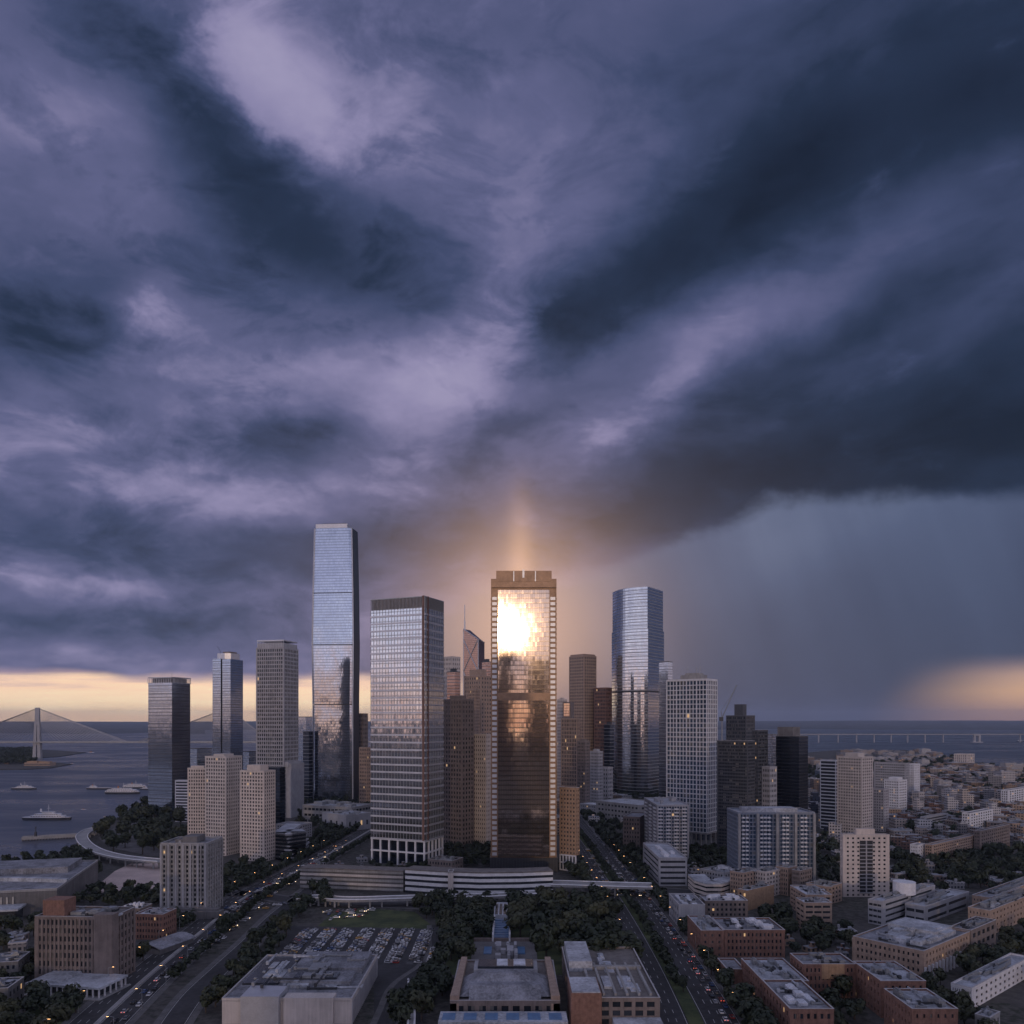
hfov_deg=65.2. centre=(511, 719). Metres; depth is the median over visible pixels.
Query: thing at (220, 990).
tree
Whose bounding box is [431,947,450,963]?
tree
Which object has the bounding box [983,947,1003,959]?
tree
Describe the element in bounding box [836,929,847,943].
tree
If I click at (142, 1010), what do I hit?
pavement
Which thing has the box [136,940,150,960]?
tree
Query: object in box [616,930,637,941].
tree
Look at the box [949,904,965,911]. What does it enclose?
window
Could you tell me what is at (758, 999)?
tree
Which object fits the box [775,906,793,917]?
tree
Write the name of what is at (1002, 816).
house block
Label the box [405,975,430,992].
tree
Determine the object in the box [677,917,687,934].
tree
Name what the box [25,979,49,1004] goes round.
tree
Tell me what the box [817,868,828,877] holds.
tree
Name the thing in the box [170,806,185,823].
tree
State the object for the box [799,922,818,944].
tree
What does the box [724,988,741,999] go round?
tree
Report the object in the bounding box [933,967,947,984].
tree
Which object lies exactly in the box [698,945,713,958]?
tree
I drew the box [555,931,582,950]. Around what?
tree
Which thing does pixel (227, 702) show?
glass tower
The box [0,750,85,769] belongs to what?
island
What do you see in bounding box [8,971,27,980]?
tree
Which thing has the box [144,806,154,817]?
tree
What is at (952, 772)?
house block
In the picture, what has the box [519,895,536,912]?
tree
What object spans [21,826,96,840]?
jetty
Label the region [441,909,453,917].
tree
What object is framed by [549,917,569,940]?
tree
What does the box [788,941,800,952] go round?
tree
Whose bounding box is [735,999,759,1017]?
tree
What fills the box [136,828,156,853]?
tree
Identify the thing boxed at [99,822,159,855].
slope
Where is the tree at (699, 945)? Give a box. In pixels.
[696,944,711,959]
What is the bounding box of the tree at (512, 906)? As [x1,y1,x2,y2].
[503,900,527,928]
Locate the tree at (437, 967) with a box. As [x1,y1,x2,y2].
[428,963,451,975]
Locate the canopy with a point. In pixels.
(502, 1017)
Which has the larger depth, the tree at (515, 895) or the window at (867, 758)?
the window at (867, 758)
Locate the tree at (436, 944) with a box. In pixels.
[434,941,442,947]
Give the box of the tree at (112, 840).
[104,834,122,851]
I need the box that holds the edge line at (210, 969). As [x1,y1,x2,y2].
[162,890,301,1021]
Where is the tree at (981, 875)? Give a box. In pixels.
[974,868,990,887]
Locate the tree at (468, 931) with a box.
[460,926,472,939]
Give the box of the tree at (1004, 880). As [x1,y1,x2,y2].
[1002,878,1011,883]
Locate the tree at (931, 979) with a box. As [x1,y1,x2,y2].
[918,971,939,989]
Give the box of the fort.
[24,761,55,765]
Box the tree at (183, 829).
[169,826,187,834]
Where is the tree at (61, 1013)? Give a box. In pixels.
[41,1003,72,1023]
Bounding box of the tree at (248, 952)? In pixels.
[237,946,259,960]
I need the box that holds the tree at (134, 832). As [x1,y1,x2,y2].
[131,826,143,838]
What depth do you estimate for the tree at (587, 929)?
445.66 m
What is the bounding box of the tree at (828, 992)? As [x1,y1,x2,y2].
[820,986,840,998]
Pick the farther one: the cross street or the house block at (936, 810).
the house block at (936, 810)
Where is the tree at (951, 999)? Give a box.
[934,984,956,1005]
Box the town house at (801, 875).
[792,866,811,884]
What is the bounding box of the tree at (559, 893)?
[552,886,568,899]
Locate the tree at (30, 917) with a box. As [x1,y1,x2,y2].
[27,910,42,922]
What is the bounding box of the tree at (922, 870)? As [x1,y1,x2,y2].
[916,866,930,874]
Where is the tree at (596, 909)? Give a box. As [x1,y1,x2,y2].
[582,900,608,923]
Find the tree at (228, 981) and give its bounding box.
[212,974,235,987]
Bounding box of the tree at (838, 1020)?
[834,1016,848,1023]
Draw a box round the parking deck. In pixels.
[300,864,407,892]
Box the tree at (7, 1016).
[0,1009,14,1023]
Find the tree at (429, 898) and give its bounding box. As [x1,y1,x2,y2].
[422,892,442,914]
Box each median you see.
[94,830,369,1023]
[579,835,703,1023]
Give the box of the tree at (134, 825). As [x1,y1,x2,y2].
[130,823,142,839]
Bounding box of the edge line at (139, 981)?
[99,920,212,1018]
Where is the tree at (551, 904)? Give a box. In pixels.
[538,898,561,912]
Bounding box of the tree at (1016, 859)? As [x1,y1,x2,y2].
[1010,856,1023,863]
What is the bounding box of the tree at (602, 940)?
[585,929,621,951]
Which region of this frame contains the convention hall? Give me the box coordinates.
[0,858,97,917]
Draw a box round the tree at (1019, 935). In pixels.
[1012,931,1023,940]
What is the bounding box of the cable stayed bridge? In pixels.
[0,708,369,760]
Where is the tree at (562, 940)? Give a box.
[556,937,579,954]
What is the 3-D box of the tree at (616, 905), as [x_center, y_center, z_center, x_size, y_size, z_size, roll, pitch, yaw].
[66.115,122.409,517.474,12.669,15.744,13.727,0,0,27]
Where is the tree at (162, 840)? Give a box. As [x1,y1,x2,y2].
[156,837,171,848]
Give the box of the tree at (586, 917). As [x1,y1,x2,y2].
[569,908,593,924]
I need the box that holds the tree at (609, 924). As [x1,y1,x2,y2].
[601,919,622,931]
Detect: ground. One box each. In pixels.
[0,750,1023,1023]
[435,907,602,974]
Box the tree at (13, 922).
[0,914,23,930]
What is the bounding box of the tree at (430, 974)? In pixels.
[415,969,435,982]
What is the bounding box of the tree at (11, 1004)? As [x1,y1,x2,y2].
[0,998,20,1020]
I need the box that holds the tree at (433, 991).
[422,985,438,1001]
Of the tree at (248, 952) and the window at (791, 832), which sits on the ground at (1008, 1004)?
the tree at (248, 952)
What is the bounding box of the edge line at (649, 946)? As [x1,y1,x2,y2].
[581,841,686,1022]
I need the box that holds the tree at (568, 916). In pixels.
[558,910,583,932]
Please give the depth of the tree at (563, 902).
522.56 m
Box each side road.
[160,889,313,1023]
[377,925,438,1023]
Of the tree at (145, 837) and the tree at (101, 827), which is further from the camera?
the tree at (101, 827)
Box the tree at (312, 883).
[307,878,316,894]
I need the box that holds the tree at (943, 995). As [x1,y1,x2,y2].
[926,987,949,1000]
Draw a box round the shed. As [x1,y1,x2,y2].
[146,932,195,954]
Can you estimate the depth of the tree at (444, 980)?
375.15 m
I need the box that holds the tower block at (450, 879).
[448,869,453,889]
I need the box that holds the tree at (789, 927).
[782,920,798,936]
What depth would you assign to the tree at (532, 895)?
534.96 m
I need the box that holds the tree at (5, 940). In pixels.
[0,935,12,949]
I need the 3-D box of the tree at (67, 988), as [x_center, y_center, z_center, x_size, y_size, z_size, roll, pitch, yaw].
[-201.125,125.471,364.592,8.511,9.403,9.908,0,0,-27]
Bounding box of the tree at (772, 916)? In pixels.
[763,913,777,920]
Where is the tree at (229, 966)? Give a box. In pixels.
[224,958,239,975]
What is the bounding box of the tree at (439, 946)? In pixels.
[432,945,447,953]
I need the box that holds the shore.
[0,728,204,733]
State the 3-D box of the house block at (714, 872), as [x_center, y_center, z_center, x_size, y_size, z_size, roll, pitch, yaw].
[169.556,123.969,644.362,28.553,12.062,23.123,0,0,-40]
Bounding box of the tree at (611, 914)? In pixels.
[604,911,616,918]
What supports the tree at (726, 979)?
on the pavement at (685, 937)
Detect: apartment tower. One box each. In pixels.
[187,765,204,833]
[205,753,241,855]
[240,764,275,860]
[359,747,370,802]
[443,695,473,848]
[468,687,479,733]
[474,734,490,843]
[557,698,566,798]
[559,786,579,870]
[561,702,580,786]
[577,739,589,813]
[590,749,602,801]
[820,759,836,828]
[837,752,872,832]
[840,828,889,896]
[873,787,888,831]
[884,777,906,812]
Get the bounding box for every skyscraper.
[312,523,359,800]
[463,605,484,694]
[490,569,557,871]
[612,586,663,797]
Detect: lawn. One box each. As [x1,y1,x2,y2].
[12,1005,80,1023]
[318,908,429,928]
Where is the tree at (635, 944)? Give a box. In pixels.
[619,938,644,957]
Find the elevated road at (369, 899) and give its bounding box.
[296,890,536,907]
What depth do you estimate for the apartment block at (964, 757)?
2181.56 m
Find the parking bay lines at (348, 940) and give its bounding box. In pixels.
[283,934,430,949]
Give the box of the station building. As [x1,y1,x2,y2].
[405,865,552,894]
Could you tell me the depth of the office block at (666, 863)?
627.01 m
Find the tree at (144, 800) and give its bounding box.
[140,795,147,804]
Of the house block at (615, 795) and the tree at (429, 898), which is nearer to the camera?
the tree at (429, 898)
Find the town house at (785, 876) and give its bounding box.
[776,863,796,895]
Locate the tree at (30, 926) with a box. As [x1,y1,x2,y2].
[22,920,33,936]
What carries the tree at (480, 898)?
on the park ground at (554, 954)
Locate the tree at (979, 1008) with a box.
[974,1005,995,1014]
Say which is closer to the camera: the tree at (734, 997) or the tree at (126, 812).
the tree at (734, 997)
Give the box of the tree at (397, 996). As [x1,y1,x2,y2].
[385,988,409,1004]
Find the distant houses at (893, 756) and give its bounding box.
[4,748,1023,957]
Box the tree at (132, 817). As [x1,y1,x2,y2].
[122,813,139,825]
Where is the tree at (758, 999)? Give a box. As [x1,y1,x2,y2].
[738,996,763,1003]
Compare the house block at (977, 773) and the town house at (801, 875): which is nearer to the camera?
the town house at (801, 875)
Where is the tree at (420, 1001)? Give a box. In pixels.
[406,989,434,1020]
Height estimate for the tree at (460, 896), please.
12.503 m
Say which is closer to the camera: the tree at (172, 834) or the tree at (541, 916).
the tree at (541, 916)
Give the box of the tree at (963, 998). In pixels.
[952,989,974,1005]
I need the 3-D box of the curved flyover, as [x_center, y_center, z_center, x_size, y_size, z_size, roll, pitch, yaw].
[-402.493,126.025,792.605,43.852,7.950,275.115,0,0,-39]
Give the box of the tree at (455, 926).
[445,920,464,935]
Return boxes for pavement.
[61,830,368,1023]
[153,888,315,1023]
[225,887,697,908]
[370,925,449,1023]
[579,814,743,1023]
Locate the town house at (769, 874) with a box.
[752,866,779,895]
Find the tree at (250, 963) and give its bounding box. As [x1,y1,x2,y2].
[238,955,260,969]
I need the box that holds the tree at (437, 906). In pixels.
[431,900,449,912]
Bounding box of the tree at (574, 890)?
[569,888,588,899]
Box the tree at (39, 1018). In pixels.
[29,1012,58,1023]
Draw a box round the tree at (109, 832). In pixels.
[103,830,116,837]
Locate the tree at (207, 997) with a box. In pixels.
[199,989,216,1012]
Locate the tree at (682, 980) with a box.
[677,975,687,991]
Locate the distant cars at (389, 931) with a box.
[204,832,948,942]
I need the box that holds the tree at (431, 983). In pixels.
[424,976,435,987]
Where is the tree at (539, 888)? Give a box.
[535,885,547,892]
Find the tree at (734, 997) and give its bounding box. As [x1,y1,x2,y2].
[725,990,748,1008]
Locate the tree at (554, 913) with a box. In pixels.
[546,908,563,921]
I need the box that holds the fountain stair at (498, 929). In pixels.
[492,902,510,941]
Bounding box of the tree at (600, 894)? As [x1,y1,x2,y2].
[590,887,611,900]
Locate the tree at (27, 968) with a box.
[22,962,33,980]
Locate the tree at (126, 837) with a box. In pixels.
[120,831,132,846]
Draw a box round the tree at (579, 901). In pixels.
[568,892,596,915]
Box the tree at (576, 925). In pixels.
[568,919,591,938]
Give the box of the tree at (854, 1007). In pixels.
[842,997,865,1019]
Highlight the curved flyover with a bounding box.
[75,828,159,868]
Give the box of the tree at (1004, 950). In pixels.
[992,944,1016,954]
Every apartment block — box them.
[159,834,223,918]
[275,824,309,860]
[276,821,311,842]
[603,766,612,799]
[623,812,643,847]
[644,796,688,861]
[688,874,729,894]
[727,806,815,880]
[738,881,773,910]
[762,766,776,805]
[790,885,831,910]
[796,897,831,930]
[806,879,841,903]
[874,762,908,790]
[909,763,919,790]
[910,842,924,857]
[920,813,947,824]
[925,834,973,864]
[954,753,973,762]
[962,808,992,827]
[974,824,1009,848]
[1001,786,1023,802]
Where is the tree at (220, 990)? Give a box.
[201,984,227,1006]
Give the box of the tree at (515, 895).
[505,889,527,903]
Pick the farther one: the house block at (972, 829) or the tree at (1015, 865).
the house block at (972, 829)
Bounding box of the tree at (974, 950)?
[963,944,981,958]
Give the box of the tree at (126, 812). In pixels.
[121,810,139,818]
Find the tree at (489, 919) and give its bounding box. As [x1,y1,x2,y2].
[484,914,494,926]
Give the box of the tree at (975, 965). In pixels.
[968,961,985,971]
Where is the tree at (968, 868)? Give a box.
[964,865,977,873]
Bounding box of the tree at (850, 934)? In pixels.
[844,929,858,946]
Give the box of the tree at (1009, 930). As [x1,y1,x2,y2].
[999,925,1015,935]
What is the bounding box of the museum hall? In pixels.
[450,957,559,1010]
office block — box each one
[34,896,135,981]
[175,780,187,821]
[268,766,284,827]
[428,855,462,867]
[562,941,662,1023]
[580,802,595,815]
[596,798,643,821]
[643,843,686,885]
[669,893,704,925]
[699,893,747,917]
[853,917,969,975]
[868,879,934,925]
[905,888,968,921]
[951,916,995,947]
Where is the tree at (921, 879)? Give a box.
[916,875,927,882]
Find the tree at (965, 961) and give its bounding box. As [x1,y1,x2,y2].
[953,951,976,973]
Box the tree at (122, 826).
[115,819,131,833]
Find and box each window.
[39,911,132,973]
[164,889,203,904]
[189,817,204,832]
[207,757,240,854]
[242,772,273,859]
[258,649,295,766]
[444,701,472,848]
[468,1006,474,1010]
[474,736,488,841]
[479,1006,485,1010]
[482,677,490,733]
[490,1006,496,1010]
[502,1006,507,1010]
[513,1006,519,1010]
[524,1006,530,1010]
[535,1006,541,1010]
[562,763,575,786]
[564,703,569,715]
[570,657,591,749]
[579,743,587,813]
[595,689,609,765]
[602,1002,608,1006]
[602,1010,608,1015]
[602,1019,608,1023]
[613,1002,619,1006]
[613,1010,619,1015]
[624,1002,631,1006]
[624,1010,631,1015]
[635,1002,642,1006]
[635,1010,642,1015]
[645,800,686,856]
[647,1002,654,1006]
[647,1010,654,1015]
[661,861,684,862]
[661,866,684,867]
[661,872,684,873]
[661,877,684,878]
[661,882,684,883]
[668,681,716,831]
[719,743,749,853]
[741,831,812,878]
[748,717,753,739]
[760,732,766,804]
[821,761,834,763]
[821,764,834,766]
[821,768,834,770]
[821,771,834,773]
[821,775,834,777]
[821,778,834,780]
[821,781,834,784]
[821,785,834,787]
[821,788,834,790]
[821,792,834,794]
[821,795,834,797]
[821,798,834,801]
[821,802,834,804]
[821,805,834,808]
[821,809,834,811]
[821,812,834,815]
[821,815,834,818]
[839,758,871,831]
[847,890,884,895]
[876,765,907,790]
[886,897,907,904]
[886,903,904,910]
[886,909,904,916]
[886,914,904,922]
[903,781,905,810]
[911,890,930,897]
[928,903,945,911]
[928,911,945,919]
[949,896,965,904]
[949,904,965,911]
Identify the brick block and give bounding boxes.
[124,901,151,912]
[136,907,176,939]
[687,914,723,957]
[712,917,784,957]
[717,958,741,983]
[741,957,808,997]
[762,979,833,1023]
[790,952,855,997]
[853,961,925,1017]
[884,986,957,1023]
[968,887,1023,932]
[972,876,1023,904]
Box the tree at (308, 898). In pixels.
[298,893,315,904]
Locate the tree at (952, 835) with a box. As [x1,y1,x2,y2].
[948,833,961,837]
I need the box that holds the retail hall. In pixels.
[222,951,377,1023]
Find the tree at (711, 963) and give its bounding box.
[703,957,720,974]
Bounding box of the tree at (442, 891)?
[430,888,446,897]
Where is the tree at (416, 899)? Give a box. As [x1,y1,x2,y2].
[411,892,424,908]
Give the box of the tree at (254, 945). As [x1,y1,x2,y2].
[248,942,261,957]
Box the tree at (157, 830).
[141,824,163,846]
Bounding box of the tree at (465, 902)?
[461,898,473,907]
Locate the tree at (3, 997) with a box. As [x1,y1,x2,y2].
[0,992,7,1001]
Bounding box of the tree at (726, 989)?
[723,986,730,996]
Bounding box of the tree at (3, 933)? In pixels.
[0,930,10,936]
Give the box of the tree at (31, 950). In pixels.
[23,948,33,962]
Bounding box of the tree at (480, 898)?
[476,896,485,901]
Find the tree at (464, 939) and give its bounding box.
[453,935,470,943]
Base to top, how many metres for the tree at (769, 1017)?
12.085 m
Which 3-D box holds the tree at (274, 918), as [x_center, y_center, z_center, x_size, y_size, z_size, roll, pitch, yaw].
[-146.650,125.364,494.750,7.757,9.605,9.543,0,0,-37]
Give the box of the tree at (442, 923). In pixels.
[436,917,449,929]
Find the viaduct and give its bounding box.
[800,734,1023,742]
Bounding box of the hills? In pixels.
[0,720,1023,729]
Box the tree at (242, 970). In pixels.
[232,964,249,975]
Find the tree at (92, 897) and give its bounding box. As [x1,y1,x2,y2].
[84,894,96,904]
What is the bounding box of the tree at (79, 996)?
[62,990,84,1012]
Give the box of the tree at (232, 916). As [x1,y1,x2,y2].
[225,912,235,921]
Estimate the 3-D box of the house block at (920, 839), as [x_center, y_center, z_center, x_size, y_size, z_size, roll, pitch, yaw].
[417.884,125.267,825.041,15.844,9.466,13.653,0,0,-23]
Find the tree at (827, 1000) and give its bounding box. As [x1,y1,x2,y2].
[820,994,833,1005]
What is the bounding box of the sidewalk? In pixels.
[407,978,415,1023]
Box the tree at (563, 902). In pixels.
[557,897,570,910]
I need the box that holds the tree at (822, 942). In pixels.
[813,934,831,951]
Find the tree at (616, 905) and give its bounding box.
[607,898,623,913]
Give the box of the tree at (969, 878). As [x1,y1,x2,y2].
[964,873,975,887]
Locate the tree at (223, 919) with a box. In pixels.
[215,914,230,926]
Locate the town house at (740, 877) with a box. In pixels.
[730,867,756,894]
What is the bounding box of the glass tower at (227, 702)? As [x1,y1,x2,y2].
[212,648,242,769]
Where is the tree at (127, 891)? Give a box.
[119,888,133,895]
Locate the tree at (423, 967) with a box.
[417,960,437,972]
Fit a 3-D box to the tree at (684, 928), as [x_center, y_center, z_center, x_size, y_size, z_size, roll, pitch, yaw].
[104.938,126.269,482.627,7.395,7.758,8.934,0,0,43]
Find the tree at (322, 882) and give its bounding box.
[316,878,329,887]
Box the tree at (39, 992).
[24,984,49,1010]
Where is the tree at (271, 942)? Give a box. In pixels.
[264,937,276,948]
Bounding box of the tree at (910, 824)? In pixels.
[904,819,914,832]
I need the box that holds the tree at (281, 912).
[278,909,288,916]
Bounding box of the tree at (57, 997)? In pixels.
[50,990,75,1008]
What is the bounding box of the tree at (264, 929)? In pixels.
[258,925,268,942]
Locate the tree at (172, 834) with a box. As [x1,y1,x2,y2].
[165,830,185,838]
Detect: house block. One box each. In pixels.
[0,951,29,976]
[0,976,23,1000]
[8,931,29,939]
[8,939,27,952]
[9,933,24,940]
[557,815,559,834]
[613,793,624,797]
[687,868,699,873]
[693,833,709,839]
[700,864,733,879]
[808,756,814,763]
[808,777,814,786]
[809,801,818,812]
[810,760,819,769]
[810,792,819,802]
[811,778,819,791]
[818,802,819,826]
[829,821,841,839]
[831,849,839,861]
[835,924,856,933]
[886,827,911,833]
[889,807,900,813]
[889,818,913,832]
[889,827,912,838]
[889,865,892,876]
[891,835,904,845]
[891,871,907,879]
[895,832,918,840]
[897,813,911,819]
[906,836,927,843]
[907,790,924,803]
[908,792,924,803]
[913,797,923,811]
[913,811,928,818]
[914,819,931,828]
[915,827,931,836]
[919,808,932,813]
[920,782,929,786]
[925,794,937,800]
[925,802,939,807]
[928,873,947,882]
[930,767,952,774]
[930,777,940,786]
[930,836,946,841]
[931,807,947,813]
[933,780,950,789]
[934,822,942,834]
[937,784,950,800]
[941,788,956,802]
[943,761,968,765]
[943,825,949,830]
[943,830,957,835]
[944,796,958,810]
[944,818,961,824]
[944,878,964,888]
[948,770,966,773]
[949,809,965,813]
[951,953,1023,1006]
[955,773,971,777]
[956,788,973,808]
[957,821,966,833]
[962,773,974,782]
[962,785,976,790]
[966,781,983,786]
[967,824,974,832]
[968,763,984,768]
[970,827,981,833]
[973,771,987,776]
[974,791,982,795]
[974,795,979,802]
[975,1006,999,1023]
[977,788,1000,791]
[978,875,997,885]
[980,801,997,808]
[983,786,993,798]
[985,878,1003,886]
[986,820,1005,826]
[987,803,1000,814]
[988,771,1001,788]
[988,797,998,806]
[993,814,1006,821]
[994,770,1015,783]
[999,762,1022,768]
[1000,766,1021,771]
[1000,801,1016,806]
[1001,809,1019,814]
[1002,822,1023,832]
[1006,782,1023,784]
[1009,819,1023,822]
[1012,803,1023,810]
[1013,835,1023,840]
[1014,812,1023,819]
[1016,826,1023,834]
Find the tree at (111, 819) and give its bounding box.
[100,815,115,827]
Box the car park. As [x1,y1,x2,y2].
[275,926,436,1023]
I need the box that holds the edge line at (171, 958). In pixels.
[100,833,365,1023]
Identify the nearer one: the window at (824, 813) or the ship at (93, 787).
the window at (824, 813)
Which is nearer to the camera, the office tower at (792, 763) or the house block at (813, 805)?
the office tower at (792, 763)
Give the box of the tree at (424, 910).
[419,906,432,918]
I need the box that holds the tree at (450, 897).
[444,892,455,905]
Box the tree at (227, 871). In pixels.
[223,867,231,876]
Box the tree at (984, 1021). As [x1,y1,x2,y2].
[978,1017,998,1023]
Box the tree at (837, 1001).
[829,995,843,1008]
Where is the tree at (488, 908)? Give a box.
[484,904,493,914]
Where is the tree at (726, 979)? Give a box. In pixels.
[716,969,734,986]
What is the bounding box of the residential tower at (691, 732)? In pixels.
[666,666,717,844]
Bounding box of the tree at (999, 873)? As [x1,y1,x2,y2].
[990,866,1007,878]
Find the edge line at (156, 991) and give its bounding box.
[125,860,329,1023]
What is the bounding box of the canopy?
[438,1011,567,1023]
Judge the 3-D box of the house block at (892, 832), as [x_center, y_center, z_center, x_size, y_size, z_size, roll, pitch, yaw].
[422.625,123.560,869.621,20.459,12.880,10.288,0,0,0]
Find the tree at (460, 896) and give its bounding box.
[455,893,465,903]
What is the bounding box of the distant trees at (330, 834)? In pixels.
[0,746,1023,1023]
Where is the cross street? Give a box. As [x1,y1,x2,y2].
[225,888,695,907]
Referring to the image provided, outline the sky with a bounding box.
[0,0,1023,721]
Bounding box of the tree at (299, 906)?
[292,900,307,916]
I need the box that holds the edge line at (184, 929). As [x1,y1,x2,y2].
[71,832,355,1021]
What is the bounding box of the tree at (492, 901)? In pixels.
[484,897,496,905]
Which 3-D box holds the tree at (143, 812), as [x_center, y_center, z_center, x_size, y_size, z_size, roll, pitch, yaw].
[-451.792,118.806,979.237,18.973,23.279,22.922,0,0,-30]
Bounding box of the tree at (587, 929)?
[579,923,602,939]
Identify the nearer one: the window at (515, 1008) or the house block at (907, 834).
the window at (515, 1008)
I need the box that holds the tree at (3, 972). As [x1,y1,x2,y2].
[0,968,7,976]
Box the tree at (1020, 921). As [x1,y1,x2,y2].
[1017,917,1023,928]
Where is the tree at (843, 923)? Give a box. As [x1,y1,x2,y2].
[837,919,853,927]
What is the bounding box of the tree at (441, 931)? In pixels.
[435,928,454,941]
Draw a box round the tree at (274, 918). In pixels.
[269,915,279,927]
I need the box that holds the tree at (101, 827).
[92,819,109,837]
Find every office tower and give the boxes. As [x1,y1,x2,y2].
[190,748,211,766]
[243,751,255,769]
[256,640,303,817]
[299,716,311,761]
[303,731,312,803]
[359,713,367,746]
[370,595,443,865]
[443,656,460,698]
[447,668,459,698]
[464,669,490,733]
[482,659,490,675]
[569,654,596,750]
[594,687,611,765]
[604,722,613,792]
[659,661,672,796]
[717,740,754,853]
[726,704,754,739]
[752,730,767,805]
[768,734,776,765]
[776,727,807,809]
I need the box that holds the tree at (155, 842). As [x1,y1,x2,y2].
[150,834,159,850]
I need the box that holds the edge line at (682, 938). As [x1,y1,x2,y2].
[580,816,739,1023]
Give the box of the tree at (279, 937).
[272,933,286,946]
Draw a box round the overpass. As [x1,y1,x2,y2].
[551,880,652,895]
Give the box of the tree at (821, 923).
[811,915,825,928]
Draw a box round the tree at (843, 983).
[830,974,852,999]
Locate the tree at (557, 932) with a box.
[533,921,561,950]
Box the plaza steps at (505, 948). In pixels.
[471,938,536,959]
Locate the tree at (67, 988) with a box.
[61,983,80,993]
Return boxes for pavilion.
[24,970,130,1000]
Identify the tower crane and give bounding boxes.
[719,685,736,739]
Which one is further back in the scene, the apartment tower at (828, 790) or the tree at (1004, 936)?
the apartment tower at (828, 790)
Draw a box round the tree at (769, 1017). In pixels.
[753,1008,779,1023]
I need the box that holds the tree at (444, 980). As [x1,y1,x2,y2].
[433,968,454,995]
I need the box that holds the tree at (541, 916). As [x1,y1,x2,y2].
[526,910,551,926]
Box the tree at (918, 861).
[912,857,926,867]
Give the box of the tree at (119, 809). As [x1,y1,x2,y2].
[115,804,127,815]
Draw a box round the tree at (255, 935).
[246,928,263,943]
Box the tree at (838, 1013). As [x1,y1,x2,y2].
[832,1006,844,1018]
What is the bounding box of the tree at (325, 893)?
[318,887,333,902]
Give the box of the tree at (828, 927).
[822,924,836,940]
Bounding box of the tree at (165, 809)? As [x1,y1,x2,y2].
[157,806,171,813]
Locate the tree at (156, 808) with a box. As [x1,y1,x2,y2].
[148,805,159,817]
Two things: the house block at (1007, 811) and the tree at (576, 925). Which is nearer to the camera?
the tree at (576, 925)
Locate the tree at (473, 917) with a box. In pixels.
[466,908,483,923]
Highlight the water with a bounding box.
[0,729,1023,860]
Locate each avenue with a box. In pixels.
[68,829,370,1023]
[557,810,740,1023]
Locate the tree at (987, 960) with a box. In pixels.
[983,957,995,964]
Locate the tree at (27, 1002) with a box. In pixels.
[17,995,39,1011]
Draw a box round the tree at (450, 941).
[442,935,457,960]
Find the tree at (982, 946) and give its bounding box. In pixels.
[973,943,991,963]
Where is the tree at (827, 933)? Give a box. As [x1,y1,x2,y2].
[819,929,834,939]
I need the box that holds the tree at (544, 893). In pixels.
[534,887,553,906]
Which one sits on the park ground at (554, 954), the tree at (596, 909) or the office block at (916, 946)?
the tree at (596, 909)
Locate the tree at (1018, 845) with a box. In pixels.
[1012,841,1023,851]
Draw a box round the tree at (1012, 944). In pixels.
[997,939,1021,952]
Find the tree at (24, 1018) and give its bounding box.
[14,1011,35,1023]
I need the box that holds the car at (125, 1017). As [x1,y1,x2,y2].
[122,1015,129,1019]
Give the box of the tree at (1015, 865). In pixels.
[1010,862,1020,870]
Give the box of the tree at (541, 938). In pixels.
[529,921,554,956]
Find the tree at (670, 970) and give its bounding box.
[665,965,678,976]
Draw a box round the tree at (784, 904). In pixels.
[775,901,791,911]
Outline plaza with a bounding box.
[101,863,159,892]
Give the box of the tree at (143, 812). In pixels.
[135,808,150,818]
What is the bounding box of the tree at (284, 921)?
[276,914,292,934]
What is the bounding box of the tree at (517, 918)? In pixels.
[503,908,531,936]
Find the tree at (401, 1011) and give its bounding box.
[385,1001,413,1023]
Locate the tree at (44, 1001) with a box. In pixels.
[39,995,51,1010]
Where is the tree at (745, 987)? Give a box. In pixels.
[734,982,755,997]
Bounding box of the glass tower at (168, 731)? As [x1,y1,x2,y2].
[148,677,190,816]
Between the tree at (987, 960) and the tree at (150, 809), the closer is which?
the tree at (987, 960)
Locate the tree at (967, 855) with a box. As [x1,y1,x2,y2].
[954,851,969,858]
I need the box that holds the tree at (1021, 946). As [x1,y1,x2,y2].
[1011,937,1023,954]
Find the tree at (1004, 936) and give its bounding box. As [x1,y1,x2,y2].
[997,931,1015,940]
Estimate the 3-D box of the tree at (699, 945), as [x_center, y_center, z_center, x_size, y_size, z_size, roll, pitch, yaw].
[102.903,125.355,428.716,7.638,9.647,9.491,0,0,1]
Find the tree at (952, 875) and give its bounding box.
[945,870,961,881]
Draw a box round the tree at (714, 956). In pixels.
[709,954,718,969]
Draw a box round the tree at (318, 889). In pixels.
[316,884,328,893]
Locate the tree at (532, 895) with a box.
[527,893,537,901]
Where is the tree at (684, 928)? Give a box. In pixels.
[678,924,687,935]
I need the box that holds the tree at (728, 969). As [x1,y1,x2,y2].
[715,967,735,983]
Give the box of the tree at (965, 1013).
[955,1003,977,1023]
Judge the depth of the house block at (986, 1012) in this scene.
329.73 m
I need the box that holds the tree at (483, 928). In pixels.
[473,920,492,937]
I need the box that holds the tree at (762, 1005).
[756,1003,774,1015]
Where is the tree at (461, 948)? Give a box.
[453,939,476,958]
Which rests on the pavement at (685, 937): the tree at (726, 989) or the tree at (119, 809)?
the tree at (726, 989)
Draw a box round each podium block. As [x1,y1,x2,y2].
[302,800,370,821]
[322,810,370,829]
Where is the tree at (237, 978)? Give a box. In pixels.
[232,974,243,983]
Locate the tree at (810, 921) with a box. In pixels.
[801,918,816,926]
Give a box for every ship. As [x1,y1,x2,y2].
[11,783,36,788]
[22,805,71,819]
[86,784,110,788]
[104,783,139,793]
[122,783,147,787]

